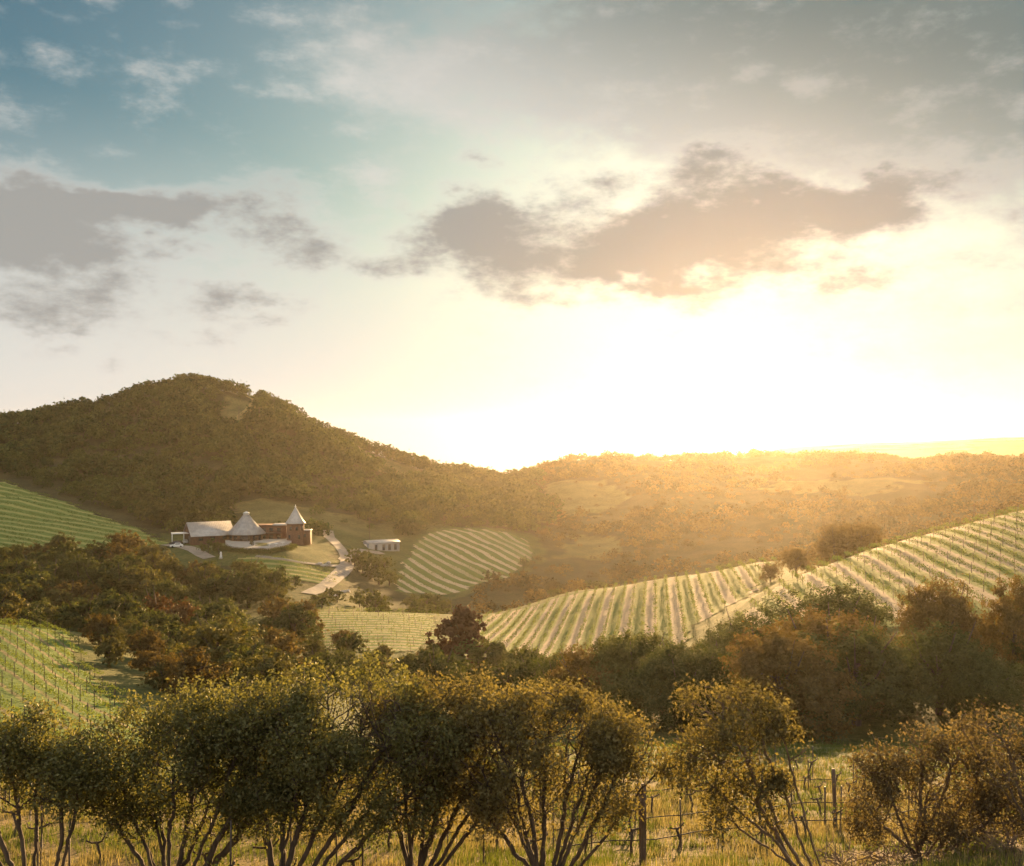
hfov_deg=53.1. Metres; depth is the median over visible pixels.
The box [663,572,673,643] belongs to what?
vine row
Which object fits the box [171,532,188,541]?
carport
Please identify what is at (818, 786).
grapevine
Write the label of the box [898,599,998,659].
oak tree
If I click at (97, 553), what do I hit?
oak tree
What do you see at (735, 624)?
oak tree
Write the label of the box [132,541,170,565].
oak tree
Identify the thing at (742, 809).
irrigation hose
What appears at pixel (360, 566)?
oak tree
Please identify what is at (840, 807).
steel stake
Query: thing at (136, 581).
oak tree
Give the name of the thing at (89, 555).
oak tree
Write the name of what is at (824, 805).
steel stake
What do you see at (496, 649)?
oak tree
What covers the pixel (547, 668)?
oak tree
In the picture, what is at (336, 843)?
steel stake
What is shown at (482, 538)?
vine row
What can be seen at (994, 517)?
vine row
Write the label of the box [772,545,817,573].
oak tree
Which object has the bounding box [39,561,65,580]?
oak tree
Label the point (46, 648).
vine row
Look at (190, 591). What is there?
oak tree
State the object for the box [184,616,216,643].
oak tree
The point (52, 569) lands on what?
oak tree
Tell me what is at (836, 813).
grapevine
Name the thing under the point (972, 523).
vine row
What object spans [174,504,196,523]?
oak tree
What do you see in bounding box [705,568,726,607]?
vine row
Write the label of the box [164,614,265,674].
oak tree
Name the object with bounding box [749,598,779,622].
vine row
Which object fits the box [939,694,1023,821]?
edge shrub
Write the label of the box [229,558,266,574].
oak tree
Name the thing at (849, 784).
grapevine
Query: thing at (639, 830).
end post
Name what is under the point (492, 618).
vine row
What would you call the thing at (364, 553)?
oak tree
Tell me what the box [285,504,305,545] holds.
brick tower
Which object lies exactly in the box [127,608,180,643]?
oak tree
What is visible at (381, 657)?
oak tree
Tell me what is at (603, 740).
shrub tree
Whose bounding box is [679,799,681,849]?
steel stake
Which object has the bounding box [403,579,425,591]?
vine row
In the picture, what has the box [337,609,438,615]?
vine row
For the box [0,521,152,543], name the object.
vine row
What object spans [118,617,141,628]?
oak tree
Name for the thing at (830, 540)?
oak tree
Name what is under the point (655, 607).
vine row
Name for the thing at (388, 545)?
metal shed
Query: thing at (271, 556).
vine row
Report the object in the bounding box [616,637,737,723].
oak tree
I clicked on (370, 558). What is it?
oak tree
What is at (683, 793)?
grapevine
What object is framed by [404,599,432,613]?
oak tree
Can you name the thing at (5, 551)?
oak tree
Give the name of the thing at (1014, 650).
oak tree
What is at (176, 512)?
oak tree
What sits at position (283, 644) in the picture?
oak tree
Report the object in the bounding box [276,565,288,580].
oak tree
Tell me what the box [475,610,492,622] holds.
vine row
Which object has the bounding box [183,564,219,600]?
oak tree
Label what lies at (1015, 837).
dead brush
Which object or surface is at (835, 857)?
dead brush
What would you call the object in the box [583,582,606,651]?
vine row
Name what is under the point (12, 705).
vine row
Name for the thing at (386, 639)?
vine row
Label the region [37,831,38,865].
steel stake
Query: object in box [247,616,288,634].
oak tree
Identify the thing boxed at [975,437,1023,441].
edge vineyard ground
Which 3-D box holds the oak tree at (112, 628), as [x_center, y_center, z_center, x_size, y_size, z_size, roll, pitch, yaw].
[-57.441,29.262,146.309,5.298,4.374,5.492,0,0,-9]
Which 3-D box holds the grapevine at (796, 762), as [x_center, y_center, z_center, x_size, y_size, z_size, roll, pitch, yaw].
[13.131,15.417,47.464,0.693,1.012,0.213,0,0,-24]
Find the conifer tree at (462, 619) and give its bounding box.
[425,596,487,669]
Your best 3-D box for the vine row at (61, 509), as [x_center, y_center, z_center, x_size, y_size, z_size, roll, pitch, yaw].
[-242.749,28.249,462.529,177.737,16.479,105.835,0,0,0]
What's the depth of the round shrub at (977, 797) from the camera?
22.80 m
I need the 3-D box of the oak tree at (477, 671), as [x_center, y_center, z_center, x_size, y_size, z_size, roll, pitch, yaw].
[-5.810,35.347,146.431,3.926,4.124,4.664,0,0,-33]
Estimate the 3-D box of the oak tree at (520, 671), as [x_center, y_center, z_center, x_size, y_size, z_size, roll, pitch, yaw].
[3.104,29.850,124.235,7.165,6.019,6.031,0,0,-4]
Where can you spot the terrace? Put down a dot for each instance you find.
(247, 545)
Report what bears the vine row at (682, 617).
on the valley vineyard ground at (688, 612)
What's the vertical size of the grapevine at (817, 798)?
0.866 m
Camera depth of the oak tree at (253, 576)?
267.08 m
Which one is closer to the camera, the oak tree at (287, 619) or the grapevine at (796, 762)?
the grapevine at (796, 762)
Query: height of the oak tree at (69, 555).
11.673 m
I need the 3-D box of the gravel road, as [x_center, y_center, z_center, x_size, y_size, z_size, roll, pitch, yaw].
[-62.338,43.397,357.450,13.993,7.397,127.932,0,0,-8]
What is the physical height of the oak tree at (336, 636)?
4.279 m
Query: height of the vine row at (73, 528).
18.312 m
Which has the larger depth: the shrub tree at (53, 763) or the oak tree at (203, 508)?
the oak tree at (203, 508)
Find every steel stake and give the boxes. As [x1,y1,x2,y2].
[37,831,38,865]
[40,803,42,852]
[68,830,69,865]
[230,820,231,865]
[335,807,336,862]
[361,826,363,865]
[552,800,553,845]
[577,770,578,822]
[634,791,635,834]
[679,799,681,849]
[824,787,825,824]
[840,786,841,832]
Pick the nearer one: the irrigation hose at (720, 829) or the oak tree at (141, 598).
the irrigation hose at (720, 829)
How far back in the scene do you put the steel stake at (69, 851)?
22.36 m
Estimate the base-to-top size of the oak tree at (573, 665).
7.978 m
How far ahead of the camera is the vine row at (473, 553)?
410.39 m
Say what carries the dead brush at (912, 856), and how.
on the ground at (354, 531)
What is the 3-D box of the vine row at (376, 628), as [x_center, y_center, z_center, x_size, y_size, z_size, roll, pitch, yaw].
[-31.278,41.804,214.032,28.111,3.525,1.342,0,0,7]
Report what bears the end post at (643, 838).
on the ground at (354, 531)
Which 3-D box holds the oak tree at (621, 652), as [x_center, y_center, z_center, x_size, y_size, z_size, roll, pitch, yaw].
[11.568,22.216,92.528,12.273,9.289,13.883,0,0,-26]
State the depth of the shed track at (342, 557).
376.63 m
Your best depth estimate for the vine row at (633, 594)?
210.71 m
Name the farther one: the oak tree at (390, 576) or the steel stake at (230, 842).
the oak tree at (390, 576)
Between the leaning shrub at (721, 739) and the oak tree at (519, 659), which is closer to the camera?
the leaning shrub at (721, 739)
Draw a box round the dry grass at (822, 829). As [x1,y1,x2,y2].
[0,755,1023,865]
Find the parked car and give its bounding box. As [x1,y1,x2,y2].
[170,543,182,547]
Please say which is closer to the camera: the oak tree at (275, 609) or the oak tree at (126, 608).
the oak tree at (126, 608)
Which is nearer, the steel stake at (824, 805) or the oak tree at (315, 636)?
the steel stake at (824, 805)
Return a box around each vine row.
[0,484,49,495]
[0,488,81,505]
[0,492,108,516]
[0,496,127,523]
[0,501,145,530]
[0,507,156,535]
[0,512,167,540]
[0,517,163,543]
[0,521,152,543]
[0,534,45,543]
[0,616,106,676]
[0,620,144,701]
[0,629,152,722]
[0,638,147,732]
[0,657,169,765]
[0,675,121,753]
[0,695,79,744]
[2,530,91,547]
[4,526,128,547]
[19,616,88,657]
[38,620,85,645]
[232,559,335,573]
[233,554,306,562]
[242,568,334,579]
[274,564,337,575]
[308,615,428,621]
[314,606,379,610]
[319,610,433,617]
[320,613,437,622]
[323,624,433,630]
[323,634,431,641]
[323,637,425,644]
[324,628,424,634]
[325,607,435,613]
[325,619,436,625]
[325,627,427,634]
[329,622,434,628]
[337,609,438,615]
[346,617,434,622]
[359,631,433,638]
[400,561,459,590]
[400,569,444,592]
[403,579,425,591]
[405,554,470,585]
[410,549,476,581]
[416,543,491,578]
[417,538,500,577]
[423,535,506,574]
[429,532,513,572]
[437,529,518,568]
[441,528,521,563]
[448,526,526,559]
[465,525,531,556]
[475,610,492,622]
[480,526,533,552]
[480,608,510,634]
[482,610,501,628]
[485,606,520,640]
[494,603,530,640]
[499,528,532,545]
[505,601,539,642]
[508,597,550,650]
[521,595,558,649]
[534,591,567,649]
[544,588,578,656]
[555,588,587,654]
[571,586,597,652]
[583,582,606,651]
[601,582,617,639]
[613,581,625,637]
[626,577,636,642]
[639,575,647,635]
[652,575,659,646]
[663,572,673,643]
[674,570,687,637]
[684,571,701,622]
[696,570,714,612]
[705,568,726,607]
[716,565,738,600]
[726,563,750,593]
[734,609,758,624]
[738,560,760,585]
[749,558,762,571]
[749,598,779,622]
[758,556,772,565]
[763,586,793,615]
[776,579,808,601]
[790,569,827,596]
[805,565,870,610]
[817,559,899,622]
[829,554,917,610]
[837,443,949,449]
[842,550,933,600]
[857,547,976,612]
[868,541,993,606]
[882,539,1018,608]
[892,535,1021,591]
[905,531,1023,582]
[917,528,1023,569]
[926,524,1023,560]
[940,521,1023,551]
[951,518,1023,541]
[963,515,1022,534]
[974,514,1021,526]
[986,511,1023,520]
[996,509,1023,514]
[1006,505,1023,512]
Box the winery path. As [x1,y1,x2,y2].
[255,555,344,567]
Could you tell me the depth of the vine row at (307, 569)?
324.89 m
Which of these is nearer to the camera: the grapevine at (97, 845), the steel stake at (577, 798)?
the grapevine at (97, 845)
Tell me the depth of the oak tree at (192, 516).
399.31 m
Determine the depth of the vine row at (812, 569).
150.06 m
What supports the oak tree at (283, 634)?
on the ground at (354, 531)
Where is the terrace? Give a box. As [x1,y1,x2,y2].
[225,538,291,549]
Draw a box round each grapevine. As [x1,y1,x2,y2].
[0,801,24,834]
[24,817,52,830]
[82,831,107,865]
[192,842,212,860]
[206,855,238,865]
[252,836,279,851]
[339,846,364,865]
[380,824,401,850]
[496,820,511,851]
[528,828,547,850]
[579,828,598,856]
[619,820,638,856]
[628,806,637,835]
[646,789,660,816]
[667,818,684,850]
[682,787,697,810]
[713,818,726,841]
[748,802,764,836]
[777,789,795,814]
[790,754,800,772]
[795,806,808,833]
[799,771,810,790]
[806,753,818,778]
[810,791,822,813]
[814,780,824,799]
[826,801,845,831]
[845,777,857,795]
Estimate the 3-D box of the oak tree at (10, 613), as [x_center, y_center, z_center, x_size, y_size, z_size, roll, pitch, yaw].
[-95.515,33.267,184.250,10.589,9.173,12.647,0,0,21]
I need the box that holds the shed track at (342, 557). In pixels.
[338,548,383,563]
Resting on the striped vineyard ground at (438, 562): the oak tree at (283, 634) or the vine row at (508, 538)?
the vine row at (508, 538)
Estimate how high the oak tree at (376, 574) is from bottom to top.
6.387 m
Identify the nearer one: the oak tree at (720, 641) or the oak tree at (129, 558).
the oak tree at (720, 641)
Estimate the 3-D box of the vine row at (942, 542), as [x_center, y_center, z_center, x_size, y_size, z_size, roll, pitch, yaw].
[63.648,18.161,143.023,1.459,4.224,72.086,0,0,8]
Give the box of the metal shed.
[362,539,400,550]
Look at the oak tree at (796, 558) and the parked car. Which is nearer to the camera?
the oak tree at (796, 558)
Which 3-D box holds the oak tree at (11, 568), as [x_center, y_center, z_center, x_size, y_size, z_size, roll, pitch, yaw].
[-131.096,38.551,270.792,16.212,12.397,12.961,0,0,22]
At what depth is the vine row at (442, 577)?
375.42 m
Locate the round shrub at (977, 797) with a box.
[830,711,1023,858]
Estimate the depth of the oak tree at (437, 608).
277.65 m
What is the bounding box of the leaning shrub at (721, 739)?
[659,672,821,865]
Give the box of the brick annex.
[304,529,312,544]
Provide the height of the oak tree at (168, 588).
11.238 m
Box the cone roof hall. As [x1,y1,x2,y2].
[227,512,265,540]
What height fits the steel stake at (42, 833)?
2.022 m
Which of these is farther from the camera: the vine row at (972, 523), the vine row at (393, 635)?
the vine row at (393, 635)
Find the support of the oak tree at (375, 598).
on the ground at (354, 531)
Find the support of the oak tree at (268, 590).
on the ground at (354, 531)
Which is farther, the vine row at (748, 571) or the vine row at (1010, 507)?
the vine row at (748, 571)
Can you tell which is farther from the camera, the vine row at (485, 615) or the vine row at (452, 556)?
the vine row at (452, 556)
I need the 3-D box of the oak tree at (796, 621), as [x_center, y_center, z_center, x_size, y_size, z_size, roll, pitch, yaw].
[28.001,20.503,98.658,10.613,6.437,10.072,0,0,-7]
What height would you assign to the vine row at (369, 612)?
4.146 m
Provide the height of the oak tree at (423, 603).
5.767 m
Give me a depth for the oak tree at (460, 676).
125.22 m
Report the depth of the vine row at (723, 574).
207.78 m
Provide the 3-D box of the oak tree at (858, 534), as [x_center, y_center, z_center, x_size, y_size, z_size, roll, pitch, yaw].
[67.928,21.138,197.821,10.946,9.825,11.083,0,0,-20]
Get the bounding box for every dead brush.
[790,833,878,865]
[845,833,913,865]
[883,823,960,865]
[924,813,1017,858]
[948,825,1023,845]
[969,807,1022,856]
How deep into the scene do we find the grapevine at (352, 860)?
23.09 m
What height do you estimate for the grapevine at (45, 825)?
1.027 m
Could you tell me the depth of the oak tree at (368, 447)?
661.16 m
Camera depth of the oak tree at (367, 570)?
348.42 m
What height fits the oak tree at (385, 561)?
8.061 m
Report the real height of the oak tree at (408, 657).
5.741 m
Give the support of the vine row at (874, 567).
on the vineyard ground at (817, 580)
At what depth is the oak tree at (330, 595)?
289.80 m
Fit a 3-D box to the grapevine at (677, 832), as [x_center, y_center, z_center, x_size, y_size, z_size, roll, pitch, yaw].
[4.473,10.971,27.798,0.669,0.976,0.206,0,0,-30]
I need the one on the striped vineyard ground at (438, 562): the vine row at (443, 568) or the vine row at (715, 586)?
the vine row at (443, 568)
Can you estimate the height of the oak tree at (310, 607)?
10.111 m
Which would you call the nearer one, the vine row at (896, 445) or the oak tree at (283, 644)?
the oak tree at (283, 644)
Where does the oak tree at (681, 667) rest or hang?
on the ground at (354, 531)
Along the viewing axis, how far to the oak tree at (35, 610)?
214.14 m
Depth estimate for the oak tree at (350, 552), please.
361.39 m
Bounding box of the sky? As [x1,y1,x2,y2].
[0,0,1023,473]
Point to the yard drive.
(198, 553)
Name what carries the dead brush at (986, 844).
on the ground at (354, 531)
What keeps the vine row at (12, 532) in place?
on the terrace vineyard ground at (39, 520)
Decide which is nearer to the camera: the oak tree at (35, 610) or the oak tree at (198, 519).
the oak tree at (35, 610)
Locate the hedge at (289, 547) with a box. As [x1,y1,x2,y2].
[220,543,296,554]
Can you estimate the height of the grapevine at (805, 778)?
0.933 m
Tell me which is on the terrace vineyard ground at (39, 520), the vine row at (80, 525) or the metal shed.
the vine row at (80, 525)
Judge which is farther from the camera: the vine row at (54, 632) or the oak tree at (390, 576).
the oak tree at (390, 576)
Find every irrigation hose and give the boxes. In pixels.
[550,772,901,798]
[557,795,954,829]
[560,801,1018,846]
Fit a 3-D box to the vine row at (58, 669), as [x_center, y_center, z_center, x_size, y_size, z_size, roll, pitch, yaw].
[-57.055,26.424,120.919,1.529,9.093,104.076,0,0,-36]
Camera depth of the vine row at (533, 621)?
221.93 m
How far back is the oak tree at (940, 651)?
79.16 m
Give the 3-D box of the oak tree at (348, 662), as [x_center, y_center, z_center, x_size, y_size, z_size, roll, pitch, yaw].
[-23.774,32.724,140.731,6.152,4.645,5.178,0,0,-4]
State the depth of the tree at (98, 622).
147.12 m
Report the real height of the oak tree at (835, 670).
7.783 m
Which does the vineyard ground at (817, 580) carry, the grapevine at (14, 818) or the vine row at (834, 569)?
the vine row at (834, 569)
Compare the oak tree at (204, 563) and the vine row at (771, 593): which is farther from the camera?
the oak tree at (204, 563)
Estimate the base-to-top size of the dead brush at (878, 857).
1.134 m
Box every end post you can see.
[638,793,640,864]
[641,783,645,865]
[831,768,836,825]
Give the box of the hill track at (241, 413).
[236,396,257,419]
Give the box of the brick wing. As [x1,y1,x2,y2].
[258,523,286,538]
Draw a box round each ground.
[0,387,1023,865]
[0,482,167,550]
[0,625,149,756]
[232,556,328,582]
[305,611,439,651]
[394,528,533,594]
[464,561,773,656]
[730,510,1023,629]
[824,442,976,449]
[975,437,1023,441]
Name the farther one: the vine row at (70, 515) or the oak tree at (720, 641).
the vine row at (70, 515)
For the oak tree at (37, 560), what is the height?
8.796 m
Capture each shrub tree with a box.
[0,691,133,865]
[51,663,337,865]
[206,648,474,865]
[334,657,558,865]
[426,667,703,865]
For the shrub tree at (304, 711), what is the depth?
21.78 m
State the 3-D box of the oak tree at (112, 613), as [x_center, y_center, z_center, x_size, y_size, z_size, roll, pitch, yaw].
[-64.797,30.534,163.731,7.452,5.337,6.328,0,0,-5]
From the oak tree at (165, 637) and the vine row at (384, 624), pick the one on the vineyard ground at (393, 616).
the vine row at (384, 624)
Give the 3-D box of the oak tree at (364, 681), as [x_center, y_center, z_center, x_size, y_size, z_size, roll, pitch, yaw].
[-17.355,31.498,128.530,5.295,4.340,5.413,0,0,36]
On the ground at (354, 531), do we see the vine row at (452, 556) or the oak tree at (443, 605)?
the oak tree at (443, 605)
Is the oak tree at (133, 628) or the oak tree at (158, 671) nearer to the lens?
the oak tree at (158, 671)
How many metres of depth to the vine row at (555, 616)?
223.32 m
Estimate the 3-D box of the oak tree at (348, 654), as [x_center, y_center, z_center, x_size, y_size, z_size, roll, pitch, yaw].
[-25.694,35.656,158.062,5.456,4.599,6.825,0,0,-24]
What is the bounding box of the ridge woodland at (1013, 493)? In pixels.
[468,447,1023,614]
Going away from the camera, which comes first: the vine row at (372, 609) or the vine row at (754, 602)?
the vine row at (754, 602)
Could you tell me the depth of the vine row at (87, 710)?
86.39 m
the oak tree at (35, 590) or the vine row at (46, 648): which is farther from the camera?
the oak tree at (35, 590)
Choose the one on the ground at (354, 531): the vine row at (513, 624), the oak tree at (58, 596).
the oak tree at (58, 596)
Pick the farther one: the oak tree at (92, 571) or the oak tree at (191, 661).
the oak tree at (92, 571)
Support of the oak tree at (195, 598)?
on the ground at (354, 531)
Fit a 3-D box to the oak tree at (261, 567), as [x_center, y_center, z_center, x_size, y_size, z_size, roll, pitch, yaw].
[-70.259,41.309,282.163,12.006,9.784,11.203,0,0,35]
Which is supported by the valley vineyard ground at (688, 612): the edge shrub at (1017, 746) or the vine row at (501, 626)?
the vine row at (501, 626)
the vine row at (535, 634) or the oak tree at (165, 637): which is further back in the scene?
the vine row at (535, 634)
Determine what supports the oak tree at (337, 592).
on the ground at (354, 531)
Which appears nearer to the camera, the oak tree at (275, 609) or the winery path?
the oak tree at (275, 609)
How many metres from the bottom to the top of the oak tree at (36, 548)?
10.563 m
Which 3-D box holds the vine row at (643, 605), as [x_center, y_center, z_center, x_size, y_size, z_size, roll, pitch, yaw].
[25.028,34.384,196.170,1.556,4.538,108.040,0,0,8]
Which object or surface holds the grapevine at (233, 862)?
on the ground at (354, 531)
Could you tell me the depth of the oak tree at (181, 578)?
292.78 m
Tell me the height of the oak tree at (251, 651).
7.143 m
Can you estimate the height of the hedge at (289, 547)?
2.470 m
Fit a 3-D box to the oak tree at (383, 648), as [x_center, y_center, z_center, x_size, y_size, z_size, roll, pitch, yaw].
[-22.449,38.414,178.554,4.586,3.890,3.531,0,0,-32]
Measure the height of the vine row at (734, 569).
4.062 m
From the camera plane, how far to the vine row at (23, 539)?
367.01 m
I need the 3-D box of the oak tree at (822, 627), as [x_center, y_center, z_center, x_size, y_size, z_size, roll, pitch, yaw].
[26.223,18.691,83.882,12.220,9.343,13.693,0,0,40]
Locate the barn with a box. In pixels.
[183,520,232,544]
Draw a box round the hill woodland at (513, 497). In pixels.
[0,373,564,535]
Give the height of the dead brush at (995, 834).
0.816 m
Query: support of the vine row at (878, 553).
on the vineyard ground at (817, 580)
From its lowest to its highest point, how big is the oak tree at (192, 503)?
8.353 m
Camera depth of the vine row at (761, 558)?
227.07 m
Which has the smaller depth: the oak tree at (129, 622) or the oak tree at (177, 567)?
the oak tree at (129, 622)
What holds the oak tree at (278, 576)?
on the ground at (354, 531)
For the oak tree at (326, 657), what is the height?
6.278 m
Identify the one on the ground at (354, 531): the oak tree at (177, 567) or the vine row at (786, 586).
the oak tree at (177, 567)
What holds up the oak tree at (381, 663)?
on the ground at (354, 531)
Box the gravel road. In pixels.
[302,530,353,594]
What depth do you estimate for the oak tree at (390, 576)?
346.96 m
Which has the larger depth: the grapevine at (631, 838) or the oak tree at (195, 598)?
the oak tree at (195, 598)
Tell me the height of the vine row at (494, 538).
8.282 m
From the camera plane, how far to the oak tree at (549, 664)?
101.97 m
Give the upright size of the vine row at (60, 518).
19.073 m
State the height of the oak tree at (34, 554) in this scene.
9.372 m
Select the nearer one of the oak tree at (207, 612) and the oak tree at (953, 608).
the oak tree at (953, 608)
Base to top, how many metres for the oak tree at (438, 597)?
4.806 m
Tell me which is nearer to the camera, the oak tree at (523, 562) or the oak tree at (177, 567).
the oak tree at (177, 567)
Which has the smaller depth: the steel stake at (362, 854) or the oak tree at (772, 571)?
the steel stake at (362, 854)
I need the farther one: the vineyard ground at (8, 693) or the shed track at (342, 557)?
the shed track at (342, 557)
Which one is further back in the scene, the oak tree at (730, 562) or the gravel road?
the gravel road
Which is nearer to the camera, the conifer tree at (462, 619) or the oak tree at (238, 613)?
the conifer tree at (462, 619)
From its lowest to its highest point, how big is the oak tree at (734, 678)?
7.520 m
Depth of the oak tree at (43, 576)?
254.67 m
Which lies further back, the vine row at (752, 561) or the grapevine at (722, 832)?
the vine row at (752, 561)
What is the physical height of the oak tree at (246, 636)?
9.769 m
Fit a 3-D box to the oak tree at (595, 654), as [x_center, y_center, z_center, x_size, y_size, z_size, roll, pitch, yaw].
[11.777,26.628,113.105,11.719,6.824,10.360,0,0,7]
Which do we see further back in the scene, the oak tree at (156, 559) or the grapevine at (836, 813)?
the oak tree at (156, 559)
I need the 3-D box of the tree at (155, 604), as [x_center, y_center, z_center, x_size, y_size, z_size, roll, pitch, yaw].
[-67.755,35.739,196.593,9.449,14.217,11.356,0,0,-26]
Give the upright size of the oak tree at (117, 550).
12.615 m
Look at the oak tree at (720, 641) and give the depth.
93.05 m
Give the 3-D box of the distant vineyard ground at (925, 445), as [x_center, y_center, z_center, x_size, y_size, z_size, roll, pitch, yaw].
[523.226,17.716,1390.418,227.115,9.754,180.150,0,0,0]
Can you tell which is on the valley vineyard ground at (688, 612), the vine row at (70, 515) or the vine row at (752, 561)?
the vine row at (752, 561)
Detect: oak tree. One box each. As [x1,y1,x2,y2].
[0,546,22,574]
[0,556,39,587]
[0,570,48,591]
[0,581,30,624]
[2,607,18,624]
[6,541,27,561]
[8,577,54,607]
[13,568,63,593]
[13,608,49,627]
[19,549,46,572]
[22,542,52,572]
[23,604,44,615]
[27,596,61,614]
[33,550,74,572]
[34,553,61,568]
[38,561,73,583]
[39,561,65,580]
[41,601,64,628]
[43,579,102,606]
[44,531,82,554]
[45,584,80,606]
[46,539,82,560]
[46,592,104,632]
[52,554,99,584]
[55,550,101,582]
[58,574,92,604]
[76,551,102,566]
[78,565,124,597]
[82,540,115,564]
[83,587,149,632]
[84,605,123,631]
[88,551,149,580]
[88,558,147,595]
[90,624,127,647]
[93,635,128,667]
[95,529,155,562]
[104,541,136,564]
[107,564,174,598]
[116,552,153,577]
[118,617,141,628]
[119,593,146,607]
[120,618,157,648]
[122,622,155,649]
[124,625,171,665]
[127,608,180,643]
[127,648,165,674]
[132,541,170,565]
[132,628,181,660]
[136,659,177,689]
[139,578,190,613]
[143,551,175,579]
[143,612,185,641]
[145,652,196,694]
[152,557,186,579]
[153,581,195,602]
[159,645,234,699]
[163,553,180,567]
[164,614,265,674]
[169,504,202,523]
[171,559,207,587]
[172,510,205,529]
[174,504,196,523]
[174,597,251,642]
[175,624,199,644]
[180,594,202,603]
[180,595,218,627]
[182,511,207,525]
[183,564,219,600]
[183,613,267,652]
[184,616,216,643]
[186,503,213,521]
[187,568,250,600]
[189,499,211,512]
[191,559,232,581]
[191,595,218,606]
[196,537,214,552]
[199,505,226,520]
[201,638,282,694]
[203,503,227,520]
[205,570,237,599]
[212,541,222,553]
[216,596,250,620]
[225,644,307,700]
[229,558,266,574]
[230,566,270,608]
[239,568,297,596]
[245,566,270,590]
[246,581,294,611]
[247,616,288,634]
[252,625,286,640]
[254,624,311,670]
[256,652,301,684]
[257,594,302,631]
[265,601,324,643]
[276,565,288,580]
[276,599,329,644]
[279,630,298,653]
[287,575,302,585]
[293,643,346,693]
[295,638,330,662]
[300,632,326,650]
[307,595,319,605]
[311,593,336,607]
[322,587,335,597]
[327,590,346,601]
[328,629,353,647]
[328,630,369,655]
[332,648,359,661]
[334,654,358,675]
[335,666,361,689]
[344,548,363,564]
[348,587,380,607]
[351,550,375,563]
[353,558,368,572]
[354,650,395,682]
[355,669,396,697]
[361,565,376,578]
[362,591,391,611]
[364,553,380,569]
[365,443,372,452]
[365,560,386,574]
[368,568,388,584]
[369,601,392,611]
[370,554,396,571]
[372,643,395,659]
[378,659,393,678]
[379,569,404,585]
[385,652,418,678]
[399,593,418,607]
[399,646,472,694]
[402,642,452,676]
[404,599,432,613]
[406,597,427,611]
[420,593,437,604]
[424,601,447,613]
[427,594,444,604]
[434,598,449,613]
[435,598,454,613]
[438,659,474,688]
[438,668,478,697]
[441,661,475,689]
[449,637,509,674]
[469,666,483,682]
[481,658,525,699]
[500,642,545,679]
[500,652,539,685]
[508,653,545,690]
[514,650,594,697]
[517,556,530,569]
[531,642,622,721]
[533,651,594,696]
[546,588,561,598]
[575,624,708,718]
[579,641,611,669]
[581,580,609,588]
[614,645,733,731]
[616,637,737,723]
[631,688,712,731]
[687,625,743,712]
[704,616,871,744]
[706,606,780,650]
[716,633,808,717]
[718,558,741,569]
[749,632,879,737]
[756,580,900,654]
[758,563,782,581]
[763,615,825,642]
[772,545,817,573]
[776,600,918,720]
[782,616,954,729]
[806,522,856,567]
[838,517,885,555]
[878,618,1023,717]
[890,571,1011,662]
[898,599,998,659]
[906,628,985,686]
[933,647,1023,729]
[976,570,1023,669]
[1001,635,1023,680]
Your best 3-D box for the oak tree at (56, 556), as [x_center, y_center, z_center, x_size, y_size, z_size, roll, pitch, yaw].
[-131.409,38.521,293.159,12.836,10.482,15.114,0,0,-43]
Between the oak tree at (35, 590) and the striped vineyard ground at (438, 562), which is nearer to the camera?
the oak tree at (35, 590)
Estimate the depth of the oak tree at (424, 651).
155.08 m
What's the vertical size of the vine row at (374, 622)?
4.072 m
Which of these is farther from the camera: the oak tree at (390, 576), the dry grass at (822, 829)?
the oak tree at (390, 576)
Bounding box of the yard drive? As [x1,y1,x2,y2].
[163,544,215,558]
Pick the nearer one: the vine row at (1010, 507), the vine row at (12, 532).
the vine row at (1010, 507)
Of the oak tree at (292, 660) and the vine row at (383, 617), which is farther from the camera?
the vine row at (383, 617)
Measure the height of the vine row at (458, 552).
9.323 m
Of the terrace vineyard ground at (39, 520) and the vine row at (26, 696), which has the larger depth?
the terrace vineyard ground at (39, 520)
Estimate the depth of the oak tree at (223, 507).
421.12 m
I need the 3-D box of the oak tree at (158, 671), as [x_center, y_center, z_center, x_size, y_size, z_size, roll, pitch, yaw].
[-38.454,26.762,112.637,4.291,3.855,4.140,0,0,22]
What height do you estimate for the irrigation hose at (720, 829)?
2.739 m
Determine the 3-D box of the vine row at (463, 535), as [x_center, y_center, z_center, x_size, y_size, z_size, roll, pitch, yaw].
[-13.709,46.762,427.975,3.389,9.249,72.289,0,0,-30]
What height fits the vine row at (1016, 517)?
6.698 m
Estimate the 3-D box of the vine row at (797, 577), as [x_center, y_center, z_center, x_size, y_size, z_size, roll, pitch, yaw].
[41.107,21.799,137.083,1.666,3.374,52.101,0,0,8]
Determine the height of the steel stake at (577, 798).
1.956 m
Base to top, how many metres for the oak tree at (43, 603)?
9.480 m
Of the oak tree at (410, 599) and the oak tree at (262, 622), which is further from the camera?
the oak tree at (410, 599)
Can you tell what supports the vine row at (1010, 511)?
on the vineyard ground at (817, 580)
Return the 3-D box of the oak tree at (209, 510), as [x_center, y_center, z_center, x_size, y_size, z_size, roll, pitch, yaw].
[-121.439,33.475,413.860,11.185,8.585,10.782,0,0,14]
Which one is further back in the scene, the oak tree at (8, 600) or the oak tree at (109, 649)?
the oak tree at (8, 600)
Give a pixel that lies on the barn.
(201, 532)
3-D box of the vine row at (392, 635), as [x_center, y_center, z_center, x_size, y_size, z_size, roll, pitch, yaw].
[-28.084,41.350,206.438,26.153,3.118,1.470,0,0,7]
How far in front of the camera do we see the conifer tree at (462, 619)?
156.32 m
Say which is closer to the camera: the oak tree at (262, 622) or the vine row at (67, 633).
the vine row at (67, 633)
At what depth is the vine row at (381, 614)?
235.36 m

